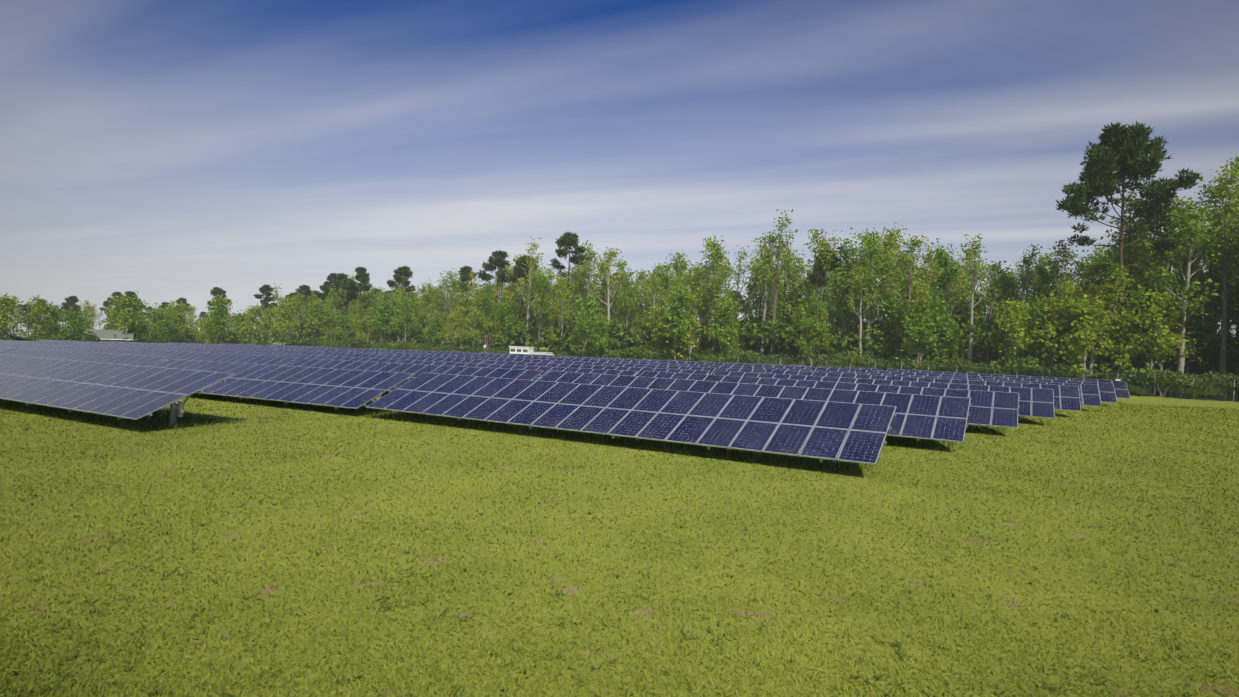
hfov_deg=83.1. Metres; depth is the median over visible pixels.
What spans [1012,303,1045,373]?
edge tree
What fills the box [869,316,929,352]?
shrub
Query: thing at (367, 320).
edge tree
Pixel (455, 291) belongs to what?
tree
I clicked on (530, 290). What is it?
tree
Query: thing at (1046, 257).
tree
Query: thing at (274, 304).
tree
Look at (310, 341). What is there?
shrub
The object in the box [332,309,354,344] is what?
tree
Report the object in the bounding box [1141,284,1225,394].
tree
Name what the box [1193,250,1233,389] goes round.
tree
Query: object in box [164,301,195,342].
tree
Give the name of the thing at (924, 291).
edge tree
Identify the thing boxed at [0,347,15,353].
pv table
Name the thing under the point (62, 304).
tree
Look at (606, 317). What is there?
tree
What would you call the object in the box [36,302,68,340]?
tree
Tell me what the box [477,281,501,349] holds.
tree
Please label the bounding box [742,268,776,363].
tree
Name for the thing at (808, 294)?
tree
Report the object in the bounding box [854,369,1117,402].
pv table
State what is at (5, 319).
tree
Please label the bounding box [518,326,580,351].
shrub
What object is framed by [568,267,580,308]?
tree
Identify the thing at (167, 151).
sky
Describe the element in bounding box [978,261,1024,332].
tree
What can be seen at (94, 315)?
tree
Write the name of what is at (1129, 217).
tree
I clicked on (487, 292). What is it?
tree
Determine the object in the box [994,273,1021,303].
tree
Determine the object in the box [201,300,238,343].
tree
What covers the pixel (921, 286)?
tree
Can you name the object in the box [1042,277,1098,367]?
edge tree
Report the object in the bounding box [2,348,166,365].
pv table
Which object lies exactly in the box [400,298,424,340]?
tree
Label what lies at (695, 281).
edge tree
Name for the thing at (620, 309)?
tree
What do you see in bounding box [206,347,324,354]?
pv table
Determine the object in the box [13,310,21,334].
tree
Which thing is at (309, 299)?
tree
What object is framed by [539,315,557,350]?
tree
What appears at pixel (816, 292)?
tree
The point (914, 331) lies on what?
tree
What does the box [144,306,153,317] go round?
tree
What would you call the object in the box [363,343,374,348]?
shrub
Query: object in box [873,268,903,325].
tree
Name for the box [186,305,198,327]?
tree
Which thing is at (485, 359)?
pv table
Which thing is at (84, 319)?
tree
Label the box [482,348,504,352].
shrub
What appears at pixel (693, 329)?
tree
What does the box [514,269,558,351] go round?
edge tree
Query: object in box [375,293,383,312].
tree
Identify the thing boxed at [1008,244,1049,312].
tree
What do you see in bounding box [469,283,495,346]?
edge tree
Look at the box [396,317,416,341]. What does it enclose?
edge tree
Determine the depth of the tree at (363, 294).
158.46 m
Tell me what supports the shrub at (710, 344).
on the ground at (760, 546)
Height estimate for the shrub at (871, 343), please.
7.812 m
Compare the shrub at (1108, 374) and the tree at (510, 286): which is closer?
the shrub at (1108, 374)
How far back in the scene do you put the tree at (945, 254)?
104.43 m
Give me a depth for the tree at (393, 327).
138.94 m
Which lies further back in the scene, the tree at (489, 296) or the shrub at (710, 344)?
the tree at (489, 296)
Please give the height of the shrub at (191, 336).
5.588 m
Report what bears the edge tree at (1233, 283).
on the ground at (760, 546)
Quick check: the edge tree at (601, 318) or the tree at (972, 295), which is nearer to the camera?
the tree at (972, 295)
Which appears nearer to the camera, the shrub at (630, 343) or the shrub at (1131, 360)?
the shrub at (1131, 360)
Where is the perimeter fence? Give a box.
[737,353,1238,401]
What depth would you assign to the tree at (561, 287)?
116.80 m
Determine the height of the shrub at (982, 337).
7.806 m
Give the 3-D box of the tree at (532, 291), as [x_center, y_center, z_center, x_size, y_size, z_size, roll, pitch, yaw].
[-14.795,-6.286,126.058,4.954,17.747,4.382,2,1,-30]
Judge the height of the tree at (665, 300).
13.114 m
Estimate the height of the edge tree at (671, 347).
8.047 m
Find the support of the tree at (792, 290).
on the ground at (760, 546)
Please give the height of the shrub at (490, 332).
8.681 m
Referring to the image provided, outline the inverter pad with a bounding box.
[509,346,553,354]
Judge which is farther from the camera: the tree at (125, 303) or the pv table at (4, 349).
the tree at (125, 303)
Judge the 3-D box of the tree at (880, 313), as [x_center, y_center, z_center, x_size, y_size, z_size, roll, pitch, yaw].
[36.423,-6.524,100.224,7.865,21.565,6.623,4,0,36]
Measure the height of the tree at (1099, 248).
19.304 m
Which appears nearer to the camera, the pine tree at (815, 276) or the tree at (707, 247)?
the pine tree at (815, 276)
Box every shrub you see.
[0,334,14,339]
[24,336,45,340]
[42,333,70,340]
[54,328,100,341]
[132,330,165,342]
[155,330,214,343]
[208,331,244,343]
[239,331,290,344]
[288,336,316,345]
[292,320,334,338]
[301,337,324,345]
[322,340,351,347]
[324,336,350,347]
[341,336,369,347]
[346,336,368,347]
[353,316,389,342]
[359,328,392,342]
[363,317,416,341]
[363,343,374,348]
[371,339,401,348]
[391,340,418,349]
[410,330,446,344]
[412,342,439,350]
[428,346,441,351]
[436,345,458,350]
[441,343,463,349]
[458,333,498,348]
[458,343,484,351]
[474,323,500,345]
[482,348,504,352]
[498,313,573,346]
[515,313,578,346]
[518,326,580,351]
[530,326,575,351]
[548,348,570,355]
[551,315,615,346]
[557,353,571,355]
[564,350,579,356]
[568,337,624,350]
[571,344,609,356]
[571,348,589,356]
[603,350,626,358]
[604,323,649,353]
[611,347,631,357]
[614,340,644,349]
[615,317,708,352]
[621,346,647,358]
[630,344,672,359]
[634,350,668,359]
[654,352,684,359]
[659,330,729,354]
[679,347,713,361]
[682,347,725,361]
[692,336,752,353]
[699,312,797,352]
[700,354,734,362]
[718,348,761,363]
[726,351,760,362]
[737,318,834,361]
[738,355,768,363]
[745,331,807,360]
[759,353,790,363]
[759,361,779,364]
[765,338,838,358]
[766,321,865,359]
[769,322,857,359]
[779,361,808,365]
[792,352,823,365]
[816,335,880,360]
[816,354,856,367]
[826,324,924,359]
[827,353,876,367]
[858,356,907,370]
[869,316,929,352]
[885,342,964,364]
[886,352,926,369]
[899,337,984,363]
[917,327,986,362]
[917,364,946,372]
[919,357,977,372]
[931,361,980,373]
[939,316,1071,361]
[942,342,1022,363]
[959,362,1012,374]
[967,362,1012,374]
[985,360,1044,375]
[987,355,1050,375]
[1024,370,1042,376]
[1030,346,1111,370]
[1040,362,1094,380]
[1047,342,1175,372]
[1077,338,1218,373]
[1087,368,1151,385]
[1097,367,1173,394]
[1108,350,1209,385]
[1127,386,1149,392]
[1128,387,1146,393]
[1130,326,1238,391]
[1130,369,1199,396]
[1133,380,1159,394]
[1134,391,1146,395]
[1160,377,1212,396]
[1169,380,1220,398]
[1175,387,1201,398]
[1194,371,1238,400]
[1195,343,1238,374]
[1196,336,1238,385]
[1196,388,1222,399]
[1229,383,1238,392]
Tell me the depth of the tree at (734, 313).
102.69 m
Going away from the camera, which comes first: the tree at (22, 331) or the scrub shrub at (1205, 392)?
the scrub shrub at (1205, 392)
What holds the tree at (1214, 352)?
on the ground at (760, 546)
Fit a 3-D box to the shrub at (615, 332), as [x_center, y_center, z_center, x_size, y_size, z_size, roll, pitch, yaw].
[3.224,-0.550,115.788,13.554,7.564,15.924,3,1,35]
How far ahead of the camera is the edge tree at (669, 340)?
104.40 m
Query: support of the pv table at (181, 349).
on the ground at (760, 546)
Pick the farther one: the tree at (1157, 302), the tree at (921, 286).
the tree at (921, 286)
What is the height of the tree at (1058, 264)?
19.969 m
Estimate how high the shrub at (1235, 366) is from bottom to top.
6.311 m
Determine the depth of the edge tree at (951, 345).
84.65 m
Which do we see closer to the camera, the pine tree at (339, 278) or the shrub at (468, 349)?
the shrub at (468, 349)
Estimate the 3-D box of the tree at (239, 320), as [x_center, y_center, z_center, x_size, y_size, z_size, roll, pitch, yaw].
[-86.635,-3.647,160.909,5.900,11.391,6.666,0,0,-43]
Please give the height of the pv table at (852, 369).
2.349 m
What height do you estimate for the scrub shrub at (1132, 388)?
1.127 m
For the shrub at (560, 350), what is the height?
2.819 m
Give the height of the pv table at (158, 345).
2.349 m
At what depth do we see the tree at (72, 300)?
195.70 m
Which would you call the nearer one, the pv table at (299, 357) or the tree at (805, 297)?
the pv table at (299, 357)
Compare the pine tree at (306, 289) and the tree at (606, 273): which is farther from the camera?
the pine tree at (306, 289)
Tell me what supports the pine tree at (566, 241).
on the ground at (760, 546)
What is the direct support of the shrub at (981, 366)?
on the ground at (760, 546)
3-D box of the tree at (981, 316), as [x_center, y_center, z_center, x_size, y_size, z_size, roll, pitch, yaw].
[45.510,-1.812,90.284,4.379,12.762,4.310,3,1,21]
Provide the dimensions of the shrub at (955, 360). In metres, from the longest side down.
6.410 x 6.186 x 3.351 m
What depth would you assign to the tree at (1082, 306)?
73.90 m
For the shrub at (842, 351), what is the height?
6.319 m
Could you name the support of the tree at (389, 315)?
on the ground at (760, 546)
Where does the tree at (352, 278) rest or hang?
on the ground at (760, 546)
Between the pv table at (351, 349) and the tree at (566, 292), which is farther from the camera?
the tree at (566, 292)
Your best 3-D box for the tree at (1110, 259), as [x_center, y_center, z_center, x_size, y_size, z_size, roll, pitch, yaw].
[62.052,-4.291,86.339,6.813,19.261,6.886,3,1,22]
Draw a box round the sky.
[0,0,1238,339]
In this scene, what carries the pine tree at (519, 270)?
on the ground at (760, 546)
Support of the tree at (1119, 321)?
on the ground at (760, 546)
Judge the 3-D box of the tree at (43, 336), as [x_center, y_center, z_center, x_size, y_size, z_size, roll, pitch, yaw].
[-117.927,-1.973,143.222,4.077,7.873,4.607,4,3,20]
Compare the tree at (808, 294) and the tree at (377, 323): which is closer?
the tree at (808, 294)
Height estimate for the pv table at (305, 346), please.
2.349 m
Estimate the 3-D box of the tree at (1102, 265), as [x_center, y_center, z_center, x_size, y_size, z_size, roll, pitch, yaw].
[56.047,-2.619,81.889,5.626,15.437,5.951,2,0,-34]
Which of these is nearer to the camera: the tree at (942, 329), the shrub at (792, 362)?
the tree at (942, 329)
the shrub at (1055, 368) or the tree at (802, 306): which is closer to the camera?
the shrub at (1055, 368)
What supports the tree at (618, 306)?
on the ground at (760, 546)
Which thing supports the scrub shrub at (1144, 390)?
on the ground at (760, 546)
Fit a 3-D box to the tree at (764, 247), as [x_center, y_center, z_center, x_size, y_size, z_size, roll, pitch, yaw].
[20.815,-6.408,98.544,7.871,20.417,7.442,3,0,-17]
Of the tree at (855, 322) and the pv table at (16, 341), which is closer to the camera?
the pv table at (16, 341)
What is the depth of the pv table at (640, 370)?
50.88 m
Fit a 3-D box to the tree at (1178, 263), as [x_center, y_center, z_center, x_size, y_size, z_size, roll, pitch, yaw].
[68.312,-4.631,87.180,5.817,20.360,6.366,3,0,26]
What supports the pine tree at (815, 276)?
on the ground at (760, 546)
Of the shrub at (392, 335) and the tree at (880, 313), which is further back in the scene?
the shrub at (392, 335)
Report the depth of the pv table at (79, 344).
74.69 m
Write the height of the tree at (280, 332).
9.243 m
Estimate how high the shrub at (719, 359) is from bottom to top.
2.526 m
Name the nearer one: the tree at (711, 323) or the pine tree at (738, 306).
the tree at (711, 323)
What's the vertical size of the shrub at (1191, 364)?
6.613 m
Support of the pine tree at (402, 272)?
on the ground at (760, 546)
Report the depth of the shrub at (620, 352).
108.79 m
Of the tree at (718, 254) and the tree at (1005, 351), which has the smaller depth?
the tree at (1005, 351)
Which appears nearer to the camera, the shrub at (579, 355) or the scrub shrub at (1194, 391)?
the scrub shrub at (1194, 391)
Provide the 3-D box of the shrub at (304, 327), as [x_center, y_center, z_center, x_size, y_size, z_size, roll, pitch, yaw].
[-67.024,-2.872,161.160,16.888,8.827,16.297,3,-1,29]
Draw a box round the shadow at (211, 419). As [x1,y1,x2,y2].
[0,391,1042,473]
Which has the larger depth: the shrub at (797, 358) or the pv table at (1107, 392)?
the shrub at (797, 358)
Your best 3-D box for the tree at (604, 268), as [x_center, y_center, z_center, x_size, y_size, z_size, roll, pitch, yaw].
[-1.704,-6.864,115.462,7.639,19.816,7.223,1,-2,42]
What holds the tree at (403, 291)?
on the ground at (760, 546)
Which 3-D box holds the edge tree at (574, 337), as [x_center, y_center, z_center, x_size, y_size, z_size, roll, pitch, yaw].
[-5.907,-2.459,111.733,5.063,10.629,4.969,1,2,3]
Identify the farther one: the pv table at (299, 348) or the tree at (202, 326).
the tree at (202, 326)
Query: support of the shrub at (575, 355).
on the ground at (760, 546)
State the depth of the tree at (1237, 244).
72.01 m
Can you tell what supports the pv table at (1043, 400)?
on the ground at (760, 546)
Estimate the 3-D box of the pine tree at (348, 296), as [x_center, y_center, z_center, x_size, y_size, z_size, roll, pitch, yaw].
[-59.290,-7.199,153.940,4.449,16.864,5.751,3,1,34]
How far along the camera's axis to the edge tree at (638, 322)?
109.46 m
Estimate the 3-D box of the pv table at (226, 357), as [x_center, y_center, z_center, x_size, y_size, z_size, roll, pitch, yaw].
[-30.029,1.460,49.084,19.270,2.349,3.056,2,0,30]
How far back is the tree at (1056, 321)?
76.73 m
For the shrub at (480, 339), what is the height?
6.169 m
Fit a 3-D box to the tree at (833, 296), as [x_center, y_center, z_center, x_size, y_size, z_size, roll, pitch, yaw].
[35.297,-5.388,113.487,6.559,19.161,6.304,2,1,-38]
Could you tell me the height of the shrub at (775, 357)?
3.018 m
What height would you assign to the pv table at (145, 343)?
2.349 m
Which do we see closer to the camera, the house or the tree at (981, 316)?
the tree at (981, 316)
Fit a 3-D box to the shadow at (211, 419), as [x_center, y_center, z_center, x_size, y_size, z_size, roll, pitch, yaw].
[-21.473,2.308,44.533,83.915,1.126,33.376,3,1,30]
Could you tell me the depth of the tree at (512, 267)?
129.42 m
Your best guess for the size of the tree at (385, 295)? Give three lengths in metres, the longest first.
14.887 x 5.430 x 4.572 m
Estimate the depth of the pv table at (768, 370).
62.23 m
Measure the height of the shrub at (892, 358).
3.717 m
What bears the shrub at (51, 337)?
on the ground at (760, 546)
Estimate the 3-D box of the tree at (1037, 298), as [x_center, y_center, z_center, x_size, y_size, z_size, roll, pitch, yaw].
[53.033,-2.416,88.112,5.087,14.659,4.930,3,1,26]
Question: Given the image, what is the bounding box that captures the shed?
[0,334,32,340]
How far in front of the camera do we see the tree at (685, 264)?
118.16 m
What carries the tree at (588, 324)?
on the ground at (760, 546)
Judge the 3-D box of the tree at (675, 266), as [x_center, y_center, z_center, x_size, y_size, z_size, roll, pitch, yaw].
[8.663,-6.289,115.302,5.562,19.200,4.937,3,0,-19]
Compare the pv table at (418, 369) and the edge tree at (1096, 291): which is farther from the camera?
the edge tree at (1096, 291)
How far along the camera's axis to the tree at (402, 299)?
142.38 m
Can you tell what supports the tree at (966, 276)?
on the ground at (760, 546)
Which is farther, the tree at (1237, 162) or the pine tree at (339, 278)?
the pine tree at (339, 278)
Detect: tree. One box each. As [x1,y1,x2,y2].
[0,293,25,336]
[7,305,19,332]
[11,300,22,331]
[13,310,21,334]
[15,312,39,339]
[16,304,28,336]
[19,295,60,340]
[19,304,34,334]
[33,328,49,339]
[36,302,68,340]
[58,306,88,339]
[59,302,70,324]
[62,295,80,321]
[67,313,95,328]
[80,300,98,326]
[89,304,99,329]
[93,310,106,329]
[99,304,114,322]
[100,323,113,329]
[102,304,131,329]
[103,291,124,317]
[107,291,146,341]
[120,299,152,341]
[121,291,143,315]
[130,313,151,342]
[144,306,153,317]
[147,302,176,342]
[148,306,175,342]
[154,317,176,342]
[158,302,172,311]
[159,308,187,342]
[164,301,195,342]
[165,301,175,317]
[168,320,184,342]
[173,297,190,321]
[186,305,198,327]
[194,318,214,343]
[194,319,204,342]
[197,311,208,326]
[200,306,230,340]
[201,294,236,342]
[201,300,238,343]
[207,287,230,317]
[231,308,252,336]
[233,316,250,341]
[238,303,265,343]
[253,284,274,329]
[260,307,281,344]
[266,283,284,344]
[270,302,279,342]
[270,317,290,344]
[272,299,300,344]
[278,296,300,339]
[281,292,295,339]
[287,291,311,340]
[293,284,313,336]
[295,301,306,337]
[300,300,327,339]
[301,297,326,326]
[301,303,324,338]
[302,294,314,323]
[314,285,332,302]
[317,315,328,338]
[320,272,339,293]
[320,296,348,340]
[321,284,346,340]
[325,308,343,339]
[331,273,347,300]
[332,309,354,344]
[336,275,361,335]
[337,278,358,334]
[337,300,363,337]
[346,267,372,311]
[349,319,365,347]
[352,294,382,329]
[354,313,367,340]
[356,308,376,347]
[359,291,372,311]
[365,295,402,344]
[368,286,375,301]
[369,288,382,301]
[372,315,389,342]
[373,287,383,302]
[373,301,397,338]
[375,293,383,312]
[376,288,391,306]
[378,303,395,338]
[384,300,418,345]
[387,266,415,307]
[391,278,419,304]
[392,287,401,315]
[392,289,418,335]
[396,297,415,340]
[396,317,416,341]
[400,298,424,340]
[411,285,441,344]
[413,311,428,345]
[414,287,420,313]
[415,282,426,333]
[416,278,444,342]
[421,310,442,343]
[421,311,448,347]
[430,279,449,345]
[435,294,449,344]
[436,271,467,339]
[437,320,452,344]
[442,305,468,350]
[443,293,461,311]
[448,272,470,335]
[448,294,476,344]
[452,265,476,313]
[459,310,487,350]
[464,269,480,346]
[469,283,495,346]
[476,250,509,347]
[476,283,498,349]
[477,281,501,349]
[479,280,500,348]
[484,269,509,300]
[487,317,516,349]
[492,288,518,348]
[493,296,525,349]
[495,288,524,349]
[496,254,531,343]
[496,282,520,349]
[500,280,529,316]
[507,255,538,344]
[510,237,543,346]
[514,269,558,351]
[515,252,542,313]
[526,266,553,339]
[535,262,566,349]
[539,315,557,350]
[543,309,567,350]
[548,231,590,345]
[548,272,577,320]
[549,274,574,348]
[564,252,584,315]
[565,259,593,314]
[566,288,605,356]
[567,300,595,356]
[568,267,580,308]
[571,240,605,318]
[580,271,604,315]
[585,314,613,356]
[586,247,633,343]
[591,314,610,357]
[592,271,614,319]
[593,253,614,317]
[593,309,616,325]
[595,279,619,314]
[595,281,617,317]
[606,259,640,320]
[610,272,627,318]
[610,283,629,327]
[611,286,634,327]
[614,283,641,336]
[615,275,644,327]
[626,269,657,317]
[630,311,650,348]
[631,274,653,321]
[633,278,652,321]
[636,269,664,320]
[637,263,673,350]
[642,291,653,325]
[643,303,670,353]
[649,262,682,308]
[651,285,673,317]
[653,280,702,359]
[655,269,690,308]
[657,252,693,354]
[657,309,683,359]
[658,258,711,352]
[659,252,687,307]
[661,328,680,353]
[673,310,703,360]
[687,237,734,347]
[695,236,747,354]
[698,298,710,349]
[701,296,744,357]
[701,307,723,347]
[702,261,749,322]
[709,299,749,355]
[720,312,745,356]
[724,245,751,352]
[729,290,745,313]
[737,253,778,363]
[738,283,761,322]
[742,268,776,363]
[748,230,797,354]
[748,257,790,320]
[751,209,797,354]
[752,269,787,332]
[754,253,802,358]
[771,285,807,360]
[774,240,806,310]
[781,296,811,363]
[782,249,813,318]
[789,277,813,314]
[790,228,842,315]
[791,295,830,360]
[792,312,828,365]
[800,267,830,310]
[802,285,833,317]
[803,300,837,362]
[806,249,841,314]
[813,230,853,325]
[819,261,864,353]
[822,264,848,321]
[823,228,865,348]
[826,289,842,322]
[835,305,866,326]
[841,261,886,355]
[847,230,881,326]
[848,227,907,357]
[851,255,877,367]
[852,222,906,349]
[852,230,903,356]
[864,280,879,323]
[864,290,913,361]
[865,234,904,326]
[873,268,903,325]
[878,234,945,356]
[886,249,924,353]
[889,229,912,299]
[894,289,943,369]
[899,277,942,368]
[900,265,922,301]
[902,242,943,359]
[904,271,938,337]
[904,290,962,368]
[920,238,969,355]
[921,243,957,311]
[932,306,965,365]
[933,245,954,301]
[938,258,966,326]
[944,234,1001,372]
[945,290,989,362]
[946,258,971,322]
[946,270,983,317]
[951,258,986,310]
[953,235,989,361]
[960,287,991,343]
[974,261,1015,362]
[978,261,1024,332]
[978,309,1028,360]
[983,290,1001,332]
[984,268,1025,300]
[986,297,1039,367]
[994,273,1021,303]
[995,298,1038,360]
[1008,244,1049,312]
[1010,255,1037,301]
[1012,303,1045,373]
[1019,253,1061,297]
[1019,258,1061,339]
[1019,291,1079,371]
[1022,253,1052,320]
[1026,239,1090,303]
[1029,278,1055,321]
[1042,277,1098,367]
[1044,245,1081,303]
[1051,279,1079,364]
[1053,292,1110,378]
[1055,120,1202,369]
[1066,275,1119,378]
[1069,255,1094,290]
[1072,279,1090,378]
[1074,261,1117,374]
[1075,244,1110,288]
[1077,314,1108,373]
[1089,244,1140,307]
[1091,260,1157,370]
[1093,243,1108,318]
[1093,244,1149,282]
[1094,185,1165,366]
[1094,308,1146,379]
[1106,230,1158,380]
[1108,279,1176,369]
[1114,197,1209,393]
[1121,287,1190,395]
[1125,220,1179,392]
[1127,283,1200,395]
[1134,192,1236,396]
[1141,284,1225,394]
[1151,207,1219,385]
[1155,234,1201,390]
[1164,165,1231,389]
[1169,255,1209,371]
[1171,207,1238,396]
[1171,261,1220,394]
[1188,156,1238,258]
[1188,161,1238,397]
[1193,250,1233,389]
[1199,186,1238,287]
[1200,158,1238,400]
[1203,181,1238,274]
[1203,248,1238,367]
[1205,250,1238,394]
[1217,246,1238,361]
[1222,273,1238,291]
[1224,204,1238,303]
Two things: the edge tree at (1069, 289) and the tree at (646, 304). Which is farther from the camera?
the tree at (646, 304)
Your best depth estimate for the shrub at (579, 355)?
111.75 m
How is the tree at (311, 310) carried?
on the ground at (760, 546)
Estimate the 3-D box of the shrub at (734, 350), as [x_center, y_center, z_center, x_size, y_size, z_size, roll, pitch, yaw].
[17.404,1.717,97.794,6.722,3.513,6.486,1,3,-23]
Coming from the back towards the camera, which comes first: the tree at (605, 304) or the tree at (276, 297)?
the tree at (276, 297)
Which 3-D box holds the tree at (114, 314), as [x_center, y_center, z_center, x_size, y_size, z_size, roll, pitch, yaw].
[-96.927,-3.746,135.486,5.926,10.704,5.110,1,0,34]
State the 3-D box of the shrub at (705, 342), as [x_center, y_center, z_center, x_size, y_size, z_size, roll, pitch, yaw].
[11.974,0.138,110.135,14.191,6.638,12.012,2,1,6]
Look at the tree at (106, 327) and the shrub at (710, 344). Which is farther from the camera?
the tree at (106, 327)
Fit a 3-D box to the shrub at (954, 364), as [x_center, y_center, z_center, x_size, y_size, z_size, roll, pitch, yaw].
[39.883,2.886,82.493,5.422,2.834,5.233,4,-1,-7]
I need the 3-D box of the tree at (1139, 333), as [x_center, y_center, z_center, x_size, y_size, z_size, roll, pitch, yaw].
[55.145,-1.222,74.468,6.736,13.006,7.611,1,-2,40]
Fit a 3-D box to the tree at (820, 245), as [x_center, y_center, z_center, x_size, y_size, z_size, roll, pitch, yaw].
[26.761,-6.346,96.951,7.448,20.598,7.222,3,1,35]
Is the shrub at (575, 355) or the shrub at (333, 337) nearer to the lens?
the shrub at (575, 355)
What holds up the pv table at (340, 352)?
on the ground at (760, 546)
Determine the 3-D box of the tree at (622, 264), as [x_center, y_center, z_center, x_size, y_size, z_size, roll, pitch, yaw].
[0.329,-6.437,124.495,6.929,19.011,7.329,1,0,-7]
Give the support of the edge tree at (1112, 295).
on the ground at (760, 546)
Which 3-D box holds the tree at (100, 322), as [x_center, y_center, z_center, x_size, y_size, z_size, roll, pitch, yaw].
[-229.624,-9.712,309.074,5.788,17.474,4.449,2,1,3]
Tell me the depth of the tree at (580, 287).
119.41 m
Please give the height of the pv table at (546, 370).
2.349 m
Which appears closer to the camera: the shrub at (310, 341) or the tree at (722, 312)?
the tree at (722, 312)
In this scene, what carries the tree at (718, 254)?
on the ground at (760, 546)
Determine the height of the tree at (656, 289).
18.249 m
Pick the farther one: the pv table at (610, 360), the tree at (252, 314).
the tree at (252, 314)
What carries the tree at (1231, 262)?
on the ground at (760, 546)
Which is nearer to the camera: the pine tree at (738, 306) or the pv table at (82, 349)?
the pv table at (82, 349)
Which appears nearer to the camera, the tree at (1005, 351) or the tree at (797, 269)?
the tree at (1005, 351)
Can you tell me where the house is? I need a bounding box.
[71,329,133,341]
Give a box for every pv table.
[0,340,35,343]
[0,343,28,353]
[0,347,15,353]
[0,354,233,425]
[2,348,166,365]
[20,344,137,353]
[31,341,121,348]
[33,340,113,344]
[108,341,181,344]
[112,343,205,348]
[117,345,240,353]
[128,349,297,366]
[153,359,414,411]
[167,342,243,345]
[183,344,275,349]
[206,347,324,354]
[220,343,295,346]
[241,352,401,365]
[243,346,337,350]
[270,344,343,347]
[278,349,395,355]
[289,358,542,391]
[300,346,392,351]
[321,352,483,362]
[340,350,455,355]
[352,348,440,351]
[366,372,895,465]
[392,350,508,355]
[397,353,551,363]
[401,360,637,380]
[442,351,555,355]
[457,354,608,362]
[484,360,708,375]
[511,355,656,362]
[538,371,971,443]
[554,361,765,374]
[558,356,698,362]
[611,361,811,372]
[640,371,1019,430]
[659,360,849,371]
[709,362,881,371]
[713,371,1055,420]
[771,370,1081,410]
[818,370,1101,406]
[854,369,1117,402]
[887,369,1129,398]
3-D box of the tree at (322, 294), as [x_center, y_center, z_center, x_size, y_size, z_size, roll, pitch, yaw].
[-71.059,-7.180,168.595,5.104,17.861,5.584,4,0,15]
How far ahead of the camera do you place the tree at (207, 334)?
138.23 m
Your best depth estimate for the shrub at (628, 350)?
105.82 m
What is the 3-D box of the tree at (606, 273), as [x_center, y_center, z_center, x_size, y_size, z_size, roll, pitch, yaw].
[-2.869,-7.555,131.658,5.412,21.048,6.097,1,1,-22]
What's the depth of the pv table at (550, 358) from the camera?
71.47 m
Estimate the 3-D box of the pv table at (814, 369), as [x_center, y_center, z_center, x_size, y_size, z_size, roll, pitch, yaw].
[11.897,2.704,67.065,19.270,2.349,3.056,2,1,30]
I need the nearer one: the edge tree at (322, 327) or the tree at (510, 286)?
the tree at (510, 286)
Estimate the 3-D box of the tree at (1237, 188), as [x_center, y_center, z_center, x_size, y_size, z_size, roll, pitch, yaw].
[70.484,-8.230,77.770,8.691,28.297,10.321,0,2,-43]
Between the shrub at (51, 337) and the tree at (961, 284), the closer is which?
the tree at (961, 284)
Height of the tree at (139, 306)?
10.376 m
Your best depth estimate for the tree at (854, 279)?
90.34 m
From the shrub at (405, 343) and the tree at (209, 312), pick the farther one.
the tree at (209, 312)
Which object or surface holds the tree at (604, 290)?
on the ground at (760, 546)
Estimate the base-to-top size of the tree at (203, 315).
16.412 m
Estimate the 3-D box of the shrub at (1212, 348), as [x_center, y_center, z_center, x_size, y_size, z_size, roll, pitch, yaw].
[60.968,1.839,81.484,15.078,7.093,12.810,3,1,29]
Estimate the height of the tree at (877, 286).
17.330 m
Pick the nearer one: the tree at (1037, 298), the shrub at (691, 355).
the tree at (1037, 298)
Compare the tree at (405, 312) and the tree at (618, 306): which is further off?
the tree at (405, 312)
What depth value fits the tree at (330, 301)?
153.94 m
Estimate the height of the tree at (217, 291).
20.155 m
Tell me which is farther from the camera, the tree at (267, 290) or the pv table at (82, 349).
the tree at (267, 290)
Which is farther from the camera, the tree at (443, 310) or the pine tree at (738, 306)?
the tree at (443, 310)
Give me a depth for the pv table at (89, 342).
89.50 m
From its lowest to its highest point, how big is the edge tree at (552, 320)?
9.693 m
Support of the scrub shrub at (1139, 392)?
on the ground at (760, 546)
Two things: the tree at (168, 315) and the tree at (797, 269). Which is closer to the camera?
the tree at (797, 269)
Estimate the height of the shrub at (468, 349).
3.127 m
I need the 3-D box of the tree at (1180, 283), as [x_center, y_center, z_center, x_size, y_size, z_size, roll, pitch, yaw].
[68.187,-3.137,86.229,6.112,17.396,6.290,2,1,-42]
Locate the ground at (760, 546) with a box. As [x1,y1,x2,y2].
[0,334,1238,696]
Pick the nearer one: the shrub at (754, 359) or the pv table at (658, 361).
the pv table at (658, 361)
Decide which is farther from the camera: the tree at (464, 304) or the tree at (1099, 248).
the tree at (464, 304)
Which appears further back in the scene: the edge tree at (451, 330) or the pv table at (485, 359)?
the edge tree at (451, 330)
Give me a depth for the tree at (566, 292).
123.58 m
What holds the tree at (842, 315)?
on the ground at (760, 546)
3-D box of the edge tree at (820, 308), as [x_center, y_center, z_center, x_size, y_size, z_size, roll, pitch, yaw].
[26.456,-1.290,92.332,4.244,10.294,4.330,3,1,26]

